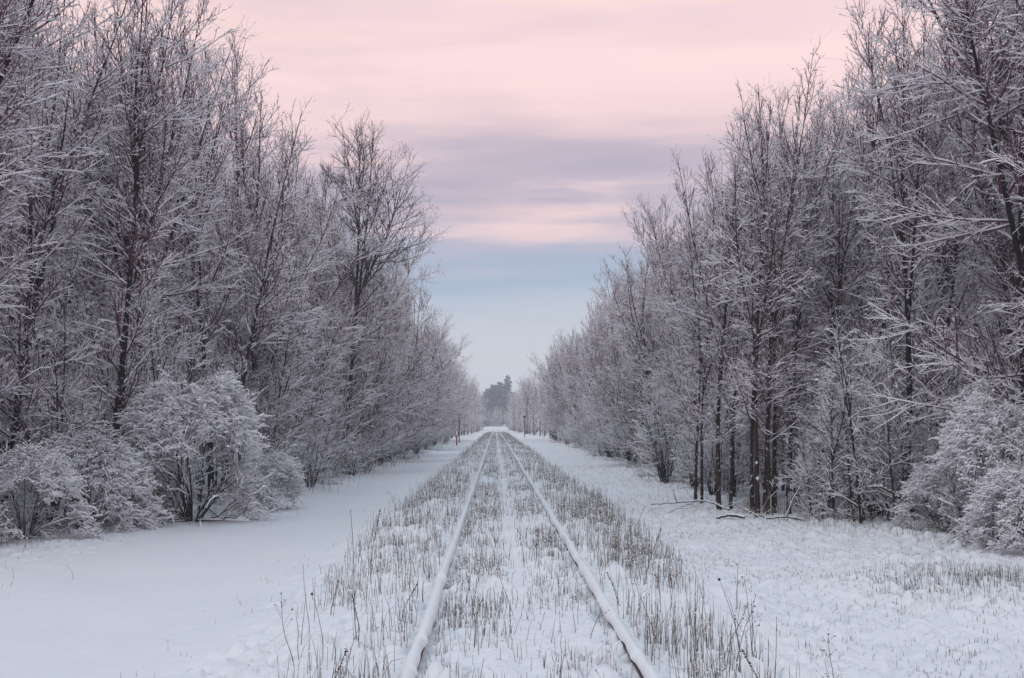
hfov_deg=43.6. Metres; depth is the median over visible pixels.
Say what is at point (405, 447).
snowy shrub
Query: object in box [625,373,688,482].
snowy shrub
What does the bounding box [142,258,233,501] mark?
snowy sapling
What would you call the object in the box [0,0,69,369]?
snowy tree
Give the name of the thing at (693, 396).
snowy sapling
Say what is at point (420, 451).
snowy shrub
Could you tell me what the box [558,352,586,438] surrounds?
snowy tree
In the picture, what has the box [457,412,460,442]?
lineside post
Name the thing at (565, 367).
snowy tree
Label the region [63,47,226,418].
snowy tree
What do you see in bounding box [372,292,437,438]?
snowy tree
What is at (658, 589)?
dry weed
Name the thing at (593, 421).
snowy tree
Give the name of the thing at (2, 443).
snowy tree
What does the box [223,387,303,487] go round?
snowy shrub
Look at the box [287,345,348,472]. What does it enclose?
snowy sapling
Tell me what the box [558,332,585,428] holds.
snowy tree
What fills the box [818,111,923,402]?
snowy tree
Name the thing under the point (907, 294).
snowy tree
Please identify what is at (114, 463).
mounded bush
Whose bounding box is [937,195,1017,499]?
snowy sapling
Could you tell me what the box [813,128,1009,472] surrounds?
backing woodland
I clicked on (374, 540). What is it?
dry weed
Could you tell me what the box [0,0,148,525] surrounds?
snowy tree
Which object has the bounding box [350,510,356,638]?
dry weed
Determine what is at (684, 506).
fallen branch
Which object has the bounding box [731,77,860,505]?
snowy tree
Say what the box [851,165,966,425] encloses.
snowy tree
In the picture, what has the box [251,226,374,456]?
snowy tree
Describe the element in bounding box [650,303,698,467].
snowy tree
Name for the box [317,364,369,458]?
snowy sapling
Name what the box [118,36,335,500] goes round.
snowy tree
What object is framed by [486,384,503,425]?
pine tree
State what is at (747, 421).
snowy tree
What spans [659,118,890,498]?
snowy tree
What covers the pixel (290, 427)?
snowy shrub
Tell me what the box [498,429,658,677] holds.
rail
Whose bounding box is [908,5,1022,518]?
snowy tree
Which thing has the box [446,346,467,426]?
snowy tree
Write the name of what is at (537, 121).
sky
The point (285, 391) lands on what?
snowy sapling
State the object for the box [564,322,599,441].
snowy tree
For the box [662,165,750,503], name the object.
snowy tree
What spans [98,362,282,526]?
mounded bush
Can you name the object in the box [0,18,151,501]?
snowy tree
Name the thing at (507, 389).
pine tree
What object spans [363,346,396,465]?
snowy sapling
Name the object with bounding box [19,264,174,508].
snowy sapling
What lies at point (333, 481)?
snowy shrub
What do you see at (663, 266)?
snowy tree
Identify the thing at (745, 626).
dry weed
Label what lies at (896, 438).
snowy sapling
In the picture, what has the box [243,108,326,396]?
snowy tree
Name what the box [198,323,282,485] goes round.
snowy sapling
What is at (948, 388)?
snowy sapling
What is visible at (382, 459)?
snowy shrub
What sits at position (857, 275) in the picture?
snowy tree
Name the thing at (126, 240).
snowy tree
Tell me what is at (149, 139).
snowy tree
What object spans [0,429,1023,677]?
ground
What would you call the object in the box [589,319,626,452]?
snowy tree
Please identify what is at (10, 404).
snowy tree
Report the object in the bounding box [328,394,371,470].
snowy sapling
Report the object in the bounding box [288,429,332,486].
snowy shrub
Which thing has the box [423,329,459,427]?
snowy tree
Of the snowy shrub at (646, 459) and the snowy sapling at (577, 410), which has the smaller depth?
the snowy shrub at (646, 459)
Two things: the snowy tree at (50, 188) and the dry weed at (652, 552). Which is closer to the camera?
the dry weed at (652, 552)
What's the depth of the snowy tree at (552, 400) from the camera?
150.85 m
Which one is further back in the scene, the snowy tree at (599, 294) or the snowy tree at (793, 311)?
the snowy tree at (599, 294)
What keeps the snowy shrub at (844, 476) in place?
on the ground at (142, 601)
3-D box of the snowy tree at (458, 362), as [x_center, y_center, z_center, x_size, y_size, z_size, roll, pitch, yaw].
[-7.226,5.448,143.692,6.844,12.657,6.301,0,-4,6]
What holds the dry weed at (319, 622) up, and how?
on the ground at (142, 601)
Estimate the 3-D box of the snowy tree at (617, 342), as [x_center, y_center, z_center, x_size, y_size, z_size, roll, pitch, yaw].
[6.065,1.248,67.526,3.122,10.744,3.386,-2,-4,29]
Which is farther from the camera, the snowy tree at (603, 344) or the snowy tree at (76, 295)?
the snowy tree at (603, 344)
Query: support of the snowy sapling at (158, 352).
on the ground at (142, 601)
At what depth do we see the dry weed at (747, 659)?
7.31 m
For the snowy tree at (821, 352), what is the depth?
38.31 m
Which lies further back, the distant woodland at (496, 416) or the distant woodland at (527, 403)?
the distant woodland at (496, 416)
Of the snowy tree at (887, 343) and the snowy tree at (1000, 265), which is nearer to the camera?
the snowy tree at (1000, 265)
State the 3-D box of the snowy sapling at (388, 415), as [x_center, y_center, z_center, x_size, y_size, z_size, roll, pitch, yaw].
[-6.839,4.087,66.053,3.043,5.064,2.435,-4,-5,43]
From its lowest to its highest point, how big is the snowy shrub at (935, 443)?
2.485 m
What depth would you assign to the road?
432.43 m
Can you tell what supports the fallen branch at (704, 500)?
on the ground at (142, 601)
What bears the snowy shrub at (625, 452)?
on the ground at (142, 601)
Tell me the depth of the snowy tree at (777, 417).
27.52 m
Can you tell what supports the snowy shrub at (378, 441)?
on the ground at (142, 601)
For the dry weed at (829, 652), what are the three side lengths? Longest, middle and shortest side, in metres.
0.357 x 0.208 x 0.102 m
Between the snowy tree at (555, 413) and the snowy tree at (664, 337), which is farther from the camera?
the snowy tree at (555, 413)
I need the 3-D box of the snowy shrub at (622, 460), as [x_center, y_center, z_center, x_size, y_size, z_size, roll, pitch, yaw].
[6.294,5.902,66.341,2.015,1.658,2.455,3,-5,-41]
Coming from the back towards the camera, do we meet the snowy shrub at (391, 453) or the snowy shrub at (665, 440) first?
the snowy shrub at (391, 453)
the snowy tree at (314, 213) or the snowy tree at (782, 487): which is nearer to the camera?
the snowy tree at (782, 487)
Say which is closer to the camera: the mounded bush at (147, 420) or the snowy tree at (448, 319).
the mounded bush at (147, 420)
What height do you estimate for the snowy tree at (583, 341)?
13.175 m
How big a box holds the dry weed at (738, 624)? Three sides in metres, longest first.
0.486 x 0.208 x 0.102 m
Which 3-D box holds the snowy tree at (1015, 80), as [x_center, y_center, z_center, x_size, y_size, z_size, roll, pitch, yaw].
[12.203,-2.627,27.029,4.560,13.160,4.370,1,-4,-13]
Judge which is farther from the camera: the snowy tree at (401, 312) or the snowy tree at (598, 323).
the snowy tree at (598, 323)
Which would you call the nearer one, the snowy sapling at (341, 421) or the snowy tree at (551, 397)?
the snowy sapling at (341, 421)
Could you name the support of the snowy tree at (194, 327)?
on the ground at (142, 601)
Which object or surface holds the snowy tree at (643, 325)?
on the ground at (142, 601)
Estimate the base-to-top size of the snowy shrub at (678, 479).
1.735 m
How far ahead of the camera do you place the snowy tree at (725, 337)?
29.39 m
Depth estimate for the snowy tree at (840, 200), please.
35.02 m
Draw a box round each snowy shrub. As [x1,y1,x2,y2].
[107,409,226,511]
[193,482,256,504]
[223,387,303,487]
[227,429,305,493]
[276,404,307,453]
[288,405,352,480]
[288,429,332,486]
[303,449,345,484]
[304,432,358,477]
[316,432,373,473]
[329,434,361,465]
[331,432,372,476]
[332,421,376,467]
[354,434,383,472]
[358,426,396,464]
[374,401,411,453]
[375,424,394,464]
[386,424,403,459]
[392,441,421,459]
[394,414,423,455]
[395,443,413,457]
[401,432,428,453]
[408,417,430,453]
[421,422,441,449]
[431,433,445,445]
[439,429,452,442]
[550,431,563,443]
[555,413,568,438]
[561,430,572,444]
[564,414,586,445]
[568,433,585,447]
[569,421,587,446]
[580,445,606,456]
[586,428,605,454]
[588,398,623,457]
[597,396,629,459]
[602,384,654,464]
[614,448,639,462]
[619,433,644,459]
[624,455,646,467]
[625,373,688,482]
[626,413,656,463]
[630,454,669,476]
[637,442,660,468]
[640,422,690,469]
[656,439,709,477]
[666,415,715,487]
[668,451,709,482]
[685,409,748,494]
[705,391,781,485]
[715,438,749,490]
[793,398,899,507]
[815,417,880,506]
[833,401,930,518]
[844,430,915,513]
[872,452,989,520]
[905,407,985,521]
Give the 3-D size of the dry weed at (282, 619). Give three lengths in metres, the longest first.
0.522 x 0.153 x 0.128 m
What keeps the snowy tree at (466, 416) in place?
on the ground at (142, 601)
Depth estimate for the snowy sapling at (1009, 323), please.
23.72 m
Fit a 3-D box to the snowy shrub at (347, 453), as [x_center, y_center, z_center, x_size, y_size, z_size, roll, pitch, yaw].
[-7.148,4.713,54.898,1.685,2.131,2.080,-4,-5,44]
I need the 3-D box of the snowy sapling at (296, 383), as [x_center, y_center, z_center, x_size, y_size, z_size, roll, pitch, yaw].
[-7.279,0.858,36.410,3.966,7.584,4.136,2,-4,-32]
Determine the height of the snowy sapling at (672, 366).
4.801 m
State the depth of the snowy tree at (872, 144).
30.10 m
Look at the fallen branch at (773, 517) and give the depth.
25.61 m
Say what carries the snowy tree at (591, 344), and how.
on the ground at (142, 601)
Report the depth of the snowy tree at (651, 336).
55.50 m
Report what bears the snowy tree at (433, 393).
on the ground at (142, 601)
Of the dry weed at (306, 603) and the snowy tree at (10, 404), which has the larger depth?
the snowy tree at (10, 404)
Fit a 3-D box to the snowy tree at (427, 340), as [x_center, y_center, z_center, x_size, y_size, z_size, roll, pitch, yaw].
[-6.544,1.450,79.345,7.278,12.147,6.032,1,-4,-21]
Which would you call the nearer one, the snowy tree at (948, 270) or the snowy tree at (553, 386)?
the snowy tree at (948, 270)
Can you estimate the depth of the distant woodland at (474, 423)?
263.33 m
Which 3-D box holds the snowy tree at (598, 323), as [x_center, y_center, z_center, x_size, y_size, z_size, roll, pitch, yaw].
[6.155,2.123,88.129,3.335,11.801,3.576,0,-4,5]
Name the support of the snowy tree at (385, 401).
on the ground at (142, 601)
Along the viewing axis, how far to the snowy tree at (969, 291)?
41.14 m
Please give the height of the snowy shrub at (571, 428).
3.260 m
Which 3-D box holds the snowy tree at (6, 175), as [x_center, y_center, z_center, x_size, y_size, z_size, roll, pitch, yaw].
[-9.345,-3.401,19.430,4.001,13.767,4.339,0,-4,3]
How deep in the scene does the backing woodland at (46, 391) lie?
58.02 m
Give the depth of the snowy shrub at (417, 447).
83.82 m
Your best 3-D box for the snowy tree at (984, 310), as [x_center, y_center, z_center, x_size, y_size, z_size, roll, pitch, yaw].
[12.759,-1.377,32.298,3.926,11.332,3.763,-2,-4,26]
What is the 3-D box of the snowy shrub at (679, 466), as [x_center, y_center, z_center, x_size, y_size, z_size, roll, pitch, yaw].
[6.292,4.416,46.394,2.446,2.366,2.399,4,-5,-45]
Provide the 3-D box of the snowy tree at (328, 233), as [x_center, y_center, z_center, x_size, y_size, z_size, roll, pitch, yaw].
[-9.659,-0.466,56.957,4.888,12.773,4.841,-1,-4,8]
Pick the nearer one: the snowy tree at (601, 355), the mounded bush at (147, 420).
the mounded bush at (147, 420)
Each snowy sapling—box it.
[0,227,115,523]
[0,345,101,519]
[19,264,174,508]
[58,264,202,511]
[87,318,218,515]
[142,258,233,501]
[188,234,336,486]
[195,346,220,485]
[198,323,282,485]
[219,317,307,444]
[229,370,291,488]
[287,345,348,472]
[298,330,349,466]
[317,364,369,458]
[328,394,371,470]
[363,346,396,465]
[365,373,403,461]
[393,410,416,456]
[561,378,587,444]
[573,387,593,444]
[583,399,599,448]
[630,371,671,460]
[657,361,722,471]
[665,309,759,467]
[668,353,744,483]
[702,343,772,492]
[722,314,826,495]
[736,375,785,488]
[774,390,852,518]
[798,339,893,518]
[807,313,892,523]
[832,259,970,510]
[844,332,936,523]
[851,367,940,502]
[873,353,923,497]
[874,304,981,502]
[897,355,965,458]
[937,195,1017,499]
[945,340,1014,510]
[979,286,1023,500]
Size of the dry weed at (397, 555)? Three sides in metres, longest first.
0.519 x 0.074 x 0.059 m
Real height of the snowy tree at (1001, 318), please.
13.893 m
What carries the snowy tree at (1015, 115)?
on the ground at (142, 601)
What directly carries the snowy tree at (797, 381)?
on the ground at (142, 601)
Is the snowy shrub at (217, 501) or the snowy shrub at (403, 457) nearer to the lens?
the snowy shrub at (217, 501)
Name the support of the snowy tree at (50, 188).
on the ground at (142, 601)
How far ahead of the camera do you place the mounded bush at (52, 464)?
21.59 m
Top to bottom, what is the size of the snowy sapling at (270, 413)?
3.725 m
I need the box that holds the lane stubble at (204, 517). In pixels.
[1,465,443,676]
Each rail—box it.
[399,429,493,677]
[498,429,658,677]
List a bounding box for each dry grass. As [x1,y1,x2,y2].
[275,432,491,677]
[422,432,632,677]
[501,431,799,677]
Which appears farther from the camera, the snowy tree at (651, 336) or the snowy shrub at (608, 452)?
the snowy shrub at (608, 452)
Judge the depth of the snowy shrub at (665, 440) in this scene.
52.74 m
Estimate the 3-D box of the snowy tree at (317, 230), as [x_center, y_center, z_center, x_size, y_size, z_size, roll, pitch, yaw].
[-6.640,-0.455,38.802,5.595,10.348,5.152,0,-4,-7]
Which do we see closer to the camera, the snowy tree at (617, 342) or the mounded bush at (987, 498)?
the mounded bush at (987, 498)
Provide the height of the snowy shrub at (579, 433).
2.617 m
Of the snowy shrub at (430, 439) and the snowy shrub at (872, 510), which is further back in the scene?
the snowy shrub at (430, 439)
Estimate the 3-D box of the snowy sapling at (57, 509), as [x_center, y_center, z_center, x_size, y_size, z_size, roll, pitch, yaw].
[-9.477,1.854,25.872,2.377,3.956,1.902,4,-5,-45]
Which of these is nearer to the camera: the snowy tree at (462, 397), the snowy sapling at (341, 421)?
the snowy sapling at (341, 421)
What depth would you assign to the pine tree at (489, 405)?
476.08 m
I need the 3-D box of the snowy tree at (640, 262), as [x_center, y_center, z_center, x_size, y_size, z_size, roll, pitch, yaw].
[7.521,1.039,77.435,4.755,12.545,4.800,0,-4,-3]
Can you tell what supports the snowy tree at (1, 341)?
on the ground at (142, 601)
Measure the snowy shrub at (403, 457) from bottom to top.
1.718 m
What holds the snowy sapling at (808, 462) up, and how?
on the ground at (142, 601)
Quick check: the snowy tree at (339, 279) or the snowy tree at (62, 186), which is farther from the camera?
the snowy tree at (339, 279)
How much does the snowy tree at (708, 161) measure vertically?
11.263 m
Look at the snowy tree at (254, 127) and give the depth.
41.32 m
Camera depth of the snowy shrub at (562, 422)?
140.57 m
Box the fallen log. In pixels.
[716,511,745,518]
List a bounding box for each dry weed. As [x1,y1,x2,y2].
[274,593,292,658]
[303,569,309,632]
[310,593,322,662]
[335,648,348,677]
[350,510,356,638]
[351,594,358,639]
[370,509,380,579]
[393,535,399,577]
[474,600,482,646]
[607,572,618,604]
[625,577,653,633]
[645,529,660,583]
[650,566,660,612]
[725,601,753,654]
[731,564,746,603]
[735,594,759,669]
[741,649,757,677]
[744,579,751,649]
[775,616,776,675]
[819,629,836,677]
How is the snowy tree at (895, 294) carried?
on the ground at (142, 601)
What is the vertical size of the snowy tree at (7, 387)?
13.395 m
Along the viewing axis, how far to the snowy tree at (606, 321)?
91.38 m
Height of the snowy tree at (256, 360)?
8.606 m
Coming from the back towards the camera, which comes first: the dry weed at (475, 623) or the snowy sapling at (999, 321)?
the snowy sapling at (999, 321)
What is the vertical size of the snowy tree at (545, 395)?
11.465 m
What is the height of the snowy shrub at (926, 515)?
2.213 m
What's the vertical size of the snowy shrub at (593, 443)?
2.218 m
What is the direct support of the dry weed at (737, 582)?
on the ground at (142, 601)
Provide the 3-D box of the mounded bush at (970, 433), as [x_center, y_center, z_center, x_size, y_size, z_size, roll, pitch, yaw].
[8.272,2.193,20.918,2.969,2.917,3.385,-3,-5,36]
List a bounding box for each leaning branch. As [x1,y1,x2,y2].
[795,466,830,517]
[867,484,932,508]
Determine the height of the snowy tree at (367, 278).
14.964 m
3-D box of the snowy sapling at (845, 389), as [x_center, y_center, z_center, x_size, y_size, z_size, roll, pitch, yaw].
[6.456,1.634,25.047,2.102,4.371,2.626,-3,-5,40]
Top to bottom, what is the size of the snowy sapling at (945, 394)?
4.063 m
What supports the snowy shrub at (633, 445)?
on the ground at (142, 601)
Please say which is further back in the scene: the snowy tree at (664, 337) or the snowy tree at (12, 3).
the snowy tree at (664, 337)
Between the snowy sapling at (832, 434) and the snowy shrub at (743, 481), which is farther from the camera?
the snowy shrub at (743, 481)
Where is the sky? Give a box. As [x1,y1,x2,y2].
[1,0,1022,429]
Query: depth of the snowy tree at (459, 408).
132.73 m
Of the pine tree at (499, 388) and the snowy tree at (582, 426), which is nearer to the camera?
the snowy tree at (582, 426)
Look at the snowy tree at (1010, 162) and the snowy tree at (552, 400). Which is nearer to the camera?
the snowy tree at (1010, 162)
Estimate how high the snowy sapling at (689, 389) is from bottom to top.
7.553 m
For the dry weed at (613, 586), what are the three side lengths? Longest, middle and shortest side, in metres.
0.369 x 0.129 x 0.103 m
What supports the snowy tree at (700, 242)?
on the ground at (142, 601)
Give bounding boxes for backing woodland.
[0,277,217,458]
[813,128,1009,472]
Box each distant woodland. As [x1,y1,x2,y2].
[438,332,487,441]
[480,403,517,428]
[505,334,582,439]
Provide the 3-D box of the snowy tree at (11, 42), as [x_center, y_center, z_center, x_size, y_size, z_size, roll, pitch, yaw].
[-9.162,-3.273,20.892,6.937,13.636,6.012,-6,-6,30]
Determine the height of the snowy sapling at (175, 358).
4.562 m
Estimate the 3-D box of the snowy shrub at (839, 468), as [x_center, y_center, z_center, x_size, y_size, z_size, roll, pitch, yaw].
[7.712,2.599,28.590,2.208,2.793,2.726,3,-5,-40]
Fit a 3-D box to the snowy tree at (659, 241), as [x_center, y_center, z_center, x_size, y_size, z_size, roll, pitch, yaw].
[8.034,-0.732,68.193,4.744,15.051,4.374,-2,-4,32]
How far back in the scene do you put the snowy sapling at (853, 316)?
27.74 m
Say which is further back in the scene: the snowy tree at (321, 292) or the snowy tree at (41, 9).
the snowy tree at (321, 292)
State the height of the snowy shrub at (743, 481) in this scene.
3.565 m
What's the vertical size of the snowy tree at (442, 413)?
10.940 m
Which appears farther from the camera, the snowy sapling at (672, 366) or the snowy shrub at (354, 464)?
the snowy shrub at (354, 464)
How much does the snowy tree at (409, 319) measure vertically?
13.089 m
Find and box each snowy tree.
[0,0,67,401]
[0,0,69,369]
[0,0,91,417]
[0,0,94,400]
[0,0,108,339]
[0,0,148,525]
[0,13,126,413]
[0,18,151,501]
[0,61,81,482]
[0,63,53,262]
[0,232,48,455]
[15,127,179,470]
[35,99,98,387]
[38,0,256,440]
[41,86,225,486]
[43,0,241,520]
[45,0,212,454]
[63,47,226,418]
[88,85,221,494]
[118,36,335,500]
[126,33,246,364]
[148,44,265,475]
[165,15,301,392]
[174,191,345,473]
[187,77,304,487]
[188,168,228,415]
[192,252,214,472]
[200,202,230,346]
[203,157,385,460]
[233,136,338,481]
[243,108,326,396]
[247,138,432,473]
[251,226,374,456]
[261,192,348,302]
[278,198,340,472]
[279,157,371,427]
[293,199,343,260]
[294,168,354,417]
[305,224,445,463]
[319,103,437,474]
[324,233,359,406]
[326,211,454,466]
[333,232,420,461]
[337,222,413,467]
[359,314,431,452]
[370,244,471,459]
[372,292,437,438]
[379,262,456,453]
[389,304,450,432]
[398,298,418,344]
[401,311,457,420]
[410,302,471,437]
[415,306,466,440]
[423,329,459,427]
[428,331,466,437]
[431,343,461,441]
[437,357,469,434]
[440,331,476,441]
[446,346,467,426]
[447,355,476,434]
[447,377,474,435]
[528,350,553,437]
[537,370,572,440]
[541,349,561,440]
[543,356,568,440]
[545,359,558,429]
[546,346,582,439]
[548,327,578,437]
[553,336,582,427]
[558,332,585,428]
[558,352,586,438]
[560,279,665,459]
[563,346,581,427]
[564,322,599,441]
[569,277,681,463]
[574,326,587,416]
[576,321,603,439]
[577,306,610,399]
[579,288,615,437]
[580,324,611,452]
[586,292,630,378]
[588,263,636,329]
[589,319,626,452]
[594,287,632,342]
[595,268,653,456]
[596,242,676,463]
[596,257,668,372]
[616,268,668,459]
[617,250,670,333]
[619,182,688,414]
[631,191,762,466]
[632,239,696,465]
[643,231,713,477]
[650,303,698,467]
[652,225,697,316]
[654,199,718,409]
[655,147,749,483]
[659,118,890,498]
[661,85,799,509]
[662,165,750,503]
[672,201,733,408]
[690,166,765,496]
[692,31,854,516]
[700,181,786,432]
[713,183,759,428]
[729,49,875,513]
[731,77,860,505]
[744,150,844,481]
[746,144,840,490]
[751,196,847,481]
[770,85,892,445]
[771,95,917,508]
[771,136,844,468]
[791,120,857,416]
[798,15,961,444]
[816,0,972,519]
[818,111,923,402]
[822,27,989,480]
[830,0,1023,507]
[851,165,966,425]
[859,15,1019,501]
[861,301,905,402]
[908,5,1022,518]
[919,35,1020,479]
[935,96,1013,461]
[949,102,1018,391]
[970,2,1023,302]
[973,32,1019,361]
[981,14,1022,366]
[988,1,1023,357]
[995,32,1023,204]
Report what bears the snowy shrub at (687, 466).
on the ground at (142, 601)
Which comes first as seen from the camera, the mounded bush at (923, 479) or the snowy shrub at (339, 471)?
the mounded bush at (923, 479)
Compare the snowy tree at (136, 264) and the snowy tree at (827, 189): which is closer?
the snowy tree at (136, 264)
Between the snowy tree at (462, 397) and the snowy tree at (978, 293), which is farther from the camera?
the snowy tree at (462, 397)
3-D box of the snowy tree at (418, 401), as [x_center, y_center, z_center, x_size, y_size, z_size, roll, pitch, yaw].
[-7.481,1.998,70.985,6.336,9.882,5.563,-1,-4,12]
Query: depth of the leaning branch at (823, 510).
25.68 m
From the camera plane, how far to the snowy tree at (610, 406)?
59.66 m
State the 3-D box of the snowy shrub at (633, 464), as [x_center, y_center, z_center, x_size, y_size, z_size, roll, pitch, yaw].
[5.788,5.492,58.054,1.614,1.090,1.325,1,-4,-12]
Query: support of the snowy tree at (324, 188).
on the ground at (142, 601)
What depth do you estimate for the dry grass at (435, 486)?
15.97 m
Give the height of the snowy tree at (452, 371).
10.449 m
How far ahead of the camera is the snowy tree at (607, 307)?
98.76 m
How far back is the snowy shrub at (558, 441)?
130.89 m
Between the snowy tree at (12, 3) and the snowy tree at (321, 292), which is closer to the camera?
the snowy tree at (12, 3)
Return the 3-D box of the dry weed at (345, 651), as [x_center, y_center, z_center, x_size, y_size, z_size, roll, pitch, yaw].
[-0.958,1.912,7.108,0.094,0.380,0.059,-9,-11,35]
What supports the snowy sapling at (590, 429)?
on the ground at (142, 601)
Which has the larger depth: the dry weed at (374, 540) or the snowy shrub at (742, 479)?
the snowy shrub at (742, 479)
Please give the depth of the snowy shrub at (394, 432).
66.45 m
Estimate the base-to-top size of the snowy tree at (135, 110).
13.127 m
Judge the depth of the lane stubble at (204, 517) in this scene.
18.99 m
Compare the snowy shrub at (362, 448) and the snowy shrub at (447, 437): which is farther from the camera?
the snowy shrub at (447, 437)
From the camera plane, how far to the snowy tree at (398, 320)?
57.41 m
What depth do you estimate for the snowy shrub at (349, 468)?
51.29 m
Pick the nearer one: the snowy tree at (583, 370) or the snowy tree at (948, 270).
the snowy tree at (948, 270)
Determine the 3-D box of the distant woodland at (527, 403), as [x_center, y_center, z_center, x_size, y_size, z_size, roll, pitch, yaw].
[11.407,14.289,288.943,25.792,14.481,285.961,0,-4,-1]
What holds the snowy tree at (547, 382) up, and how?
on the ground at (142, 601)
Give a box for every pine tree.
[480,388,499,426]
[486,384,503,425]
[495,381,507,426]
[499,375,512,426]
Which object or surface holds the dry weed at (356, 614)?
on the ground at (142, 601)
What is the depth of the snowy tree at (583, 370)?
100.39 m
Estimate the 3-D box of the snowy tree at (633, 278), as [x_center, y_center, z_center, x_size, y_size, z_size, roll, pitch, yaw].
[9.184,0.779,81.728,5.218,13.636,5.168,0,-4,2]
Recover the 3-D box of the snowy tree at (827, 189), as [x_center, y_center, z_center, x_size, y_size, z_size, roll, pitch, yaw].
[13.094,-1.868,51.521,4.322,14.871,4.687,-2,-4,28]
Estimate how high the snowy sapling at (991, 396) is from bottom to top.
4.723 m
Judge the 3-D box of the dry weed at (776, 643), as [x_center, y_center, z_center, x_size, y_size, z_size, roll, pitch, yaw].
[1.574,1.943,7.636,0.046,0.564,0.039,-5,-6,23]
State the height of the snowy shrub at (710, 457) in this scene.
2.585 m
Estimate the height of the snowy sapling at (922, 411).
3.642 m
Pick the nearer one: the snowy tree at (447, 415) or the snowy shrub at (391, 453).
the snowy shrub at (391, 453)
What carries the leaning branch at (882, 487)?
on the ground at (142, 601)
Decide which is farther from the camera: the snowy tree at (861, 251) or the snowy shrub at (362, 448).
the snowy shrub at (362, 448)
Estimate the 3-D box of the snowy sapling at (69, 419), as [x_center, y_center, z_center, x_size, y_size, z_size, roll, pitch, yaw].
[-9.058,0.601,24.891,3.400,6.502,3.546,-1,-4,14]
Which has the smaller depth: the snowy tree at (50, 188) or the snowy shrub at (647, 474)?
the snowy tree at (50, 188)
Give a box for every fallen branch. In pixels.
[651,490,745,510]
[667,502,702,512]
[738,474,816,520]
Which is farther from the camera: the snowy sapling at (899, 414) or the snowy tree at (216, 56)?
the snowy tree at (216, 56)
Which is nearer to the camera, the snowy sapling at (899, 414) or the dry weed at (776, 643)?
the dry weed at (776, 643)
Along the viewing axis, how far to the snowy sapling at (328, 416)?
49.15 m
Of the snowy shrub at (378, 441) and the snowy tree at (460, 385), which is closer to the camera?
the snowy shrub at (378, 441)
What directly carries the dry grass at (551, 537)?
on the ground at (142, 601)
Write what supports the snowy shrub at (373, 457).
on the ground at (142, 601)
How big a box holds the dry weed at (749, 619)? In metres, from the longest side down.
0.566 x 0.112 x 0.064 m
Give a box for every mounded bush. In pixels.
[0,428,104,543]
[3,415,174,532]
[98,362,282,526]
[224,443,307,511]
[889,449,1005,533]
[924,384,1023,546]
[955,451,1023,553]
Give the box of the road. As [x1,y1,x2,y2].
[480,427,508,429]
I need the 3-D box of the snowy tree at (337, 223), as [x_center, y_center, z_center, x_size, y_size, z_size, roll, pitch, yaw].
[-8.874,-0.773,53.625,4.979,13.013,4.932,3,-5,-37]
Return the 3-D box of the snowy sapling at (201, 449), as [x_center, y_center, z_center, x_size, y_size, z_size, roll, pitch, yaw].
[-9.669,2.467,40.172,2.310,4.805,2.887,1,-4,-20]
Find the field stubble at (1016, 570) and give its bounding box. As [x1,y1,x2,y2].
[550,465,1023,677]
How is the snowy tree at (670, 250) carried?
on the ground at (142, 601)
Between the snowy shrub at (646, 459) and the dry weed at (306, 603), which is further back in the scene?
the snowy shrub at (646, 459)
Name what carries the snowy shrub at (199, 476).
on the ground at (142, 601)
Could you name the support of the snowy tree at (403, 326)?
on the ground at (142, 601)
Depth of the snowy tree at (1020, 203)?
21.50 m
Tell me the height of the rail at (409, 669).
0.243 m
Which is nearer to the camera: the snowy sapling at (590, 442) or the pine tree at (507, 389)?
the snowy sapling at (590, 442)
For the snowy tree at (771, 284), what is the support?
on the ground at (142, 601)
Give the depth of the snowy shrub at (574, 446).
104.47 m
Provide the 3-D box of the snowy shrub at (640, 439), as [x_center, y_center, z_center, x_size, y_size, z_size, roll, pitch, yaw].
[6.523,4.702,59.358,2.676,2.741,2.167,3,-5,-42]
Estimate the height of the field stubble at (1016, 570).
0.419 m
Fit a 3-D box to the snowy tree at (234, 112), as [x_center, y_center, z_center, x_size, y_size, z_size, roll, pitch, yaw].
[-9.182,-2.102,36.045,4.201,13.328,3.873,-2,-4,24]
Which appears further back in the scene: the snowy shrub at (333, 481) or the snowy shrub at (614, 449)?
the snowy shrub at (614, 449)
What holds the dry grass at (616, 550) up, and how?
on the ground at (142, 601)
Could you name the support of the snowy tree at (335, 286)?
on the ground at (142, 601)
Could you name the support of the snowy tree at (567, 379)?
on the ground at (142, 601)
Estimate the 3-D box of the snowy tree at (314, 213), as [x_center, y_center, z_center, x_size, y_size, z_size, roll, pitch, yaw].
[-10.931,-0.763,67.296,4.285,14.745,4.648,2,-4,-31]
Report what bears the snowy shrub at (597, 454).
on the ground at (142, 601)
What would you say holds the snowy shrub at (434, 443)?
on the ground at (142, 601)
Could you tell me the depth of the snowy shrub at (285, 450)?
35.12 m
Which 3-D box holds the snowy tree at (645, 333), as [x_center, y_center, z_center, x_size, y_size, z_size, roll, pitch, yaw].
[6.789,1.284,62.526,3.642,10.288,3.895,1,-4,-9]
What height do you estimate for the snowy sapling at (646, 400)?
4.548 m
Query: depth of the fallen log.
26.06 m
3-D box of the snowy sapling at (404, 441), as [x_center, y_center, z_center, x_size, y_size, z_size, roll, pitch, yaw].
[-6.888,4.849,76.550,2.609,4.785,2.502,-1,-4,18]
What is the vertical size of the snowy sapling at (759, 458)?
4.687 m
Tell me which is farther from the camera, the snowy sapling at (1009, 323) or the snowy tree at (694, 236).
the snowy tree at (694, 236)
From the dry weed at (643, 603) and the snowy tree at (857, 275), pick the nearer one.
the dry weed at (643, 603)
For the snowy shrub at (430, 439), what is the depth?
98.68 m
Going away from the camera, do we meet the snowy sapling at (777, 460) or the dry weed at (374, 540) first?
the dry weed at (374, 540)

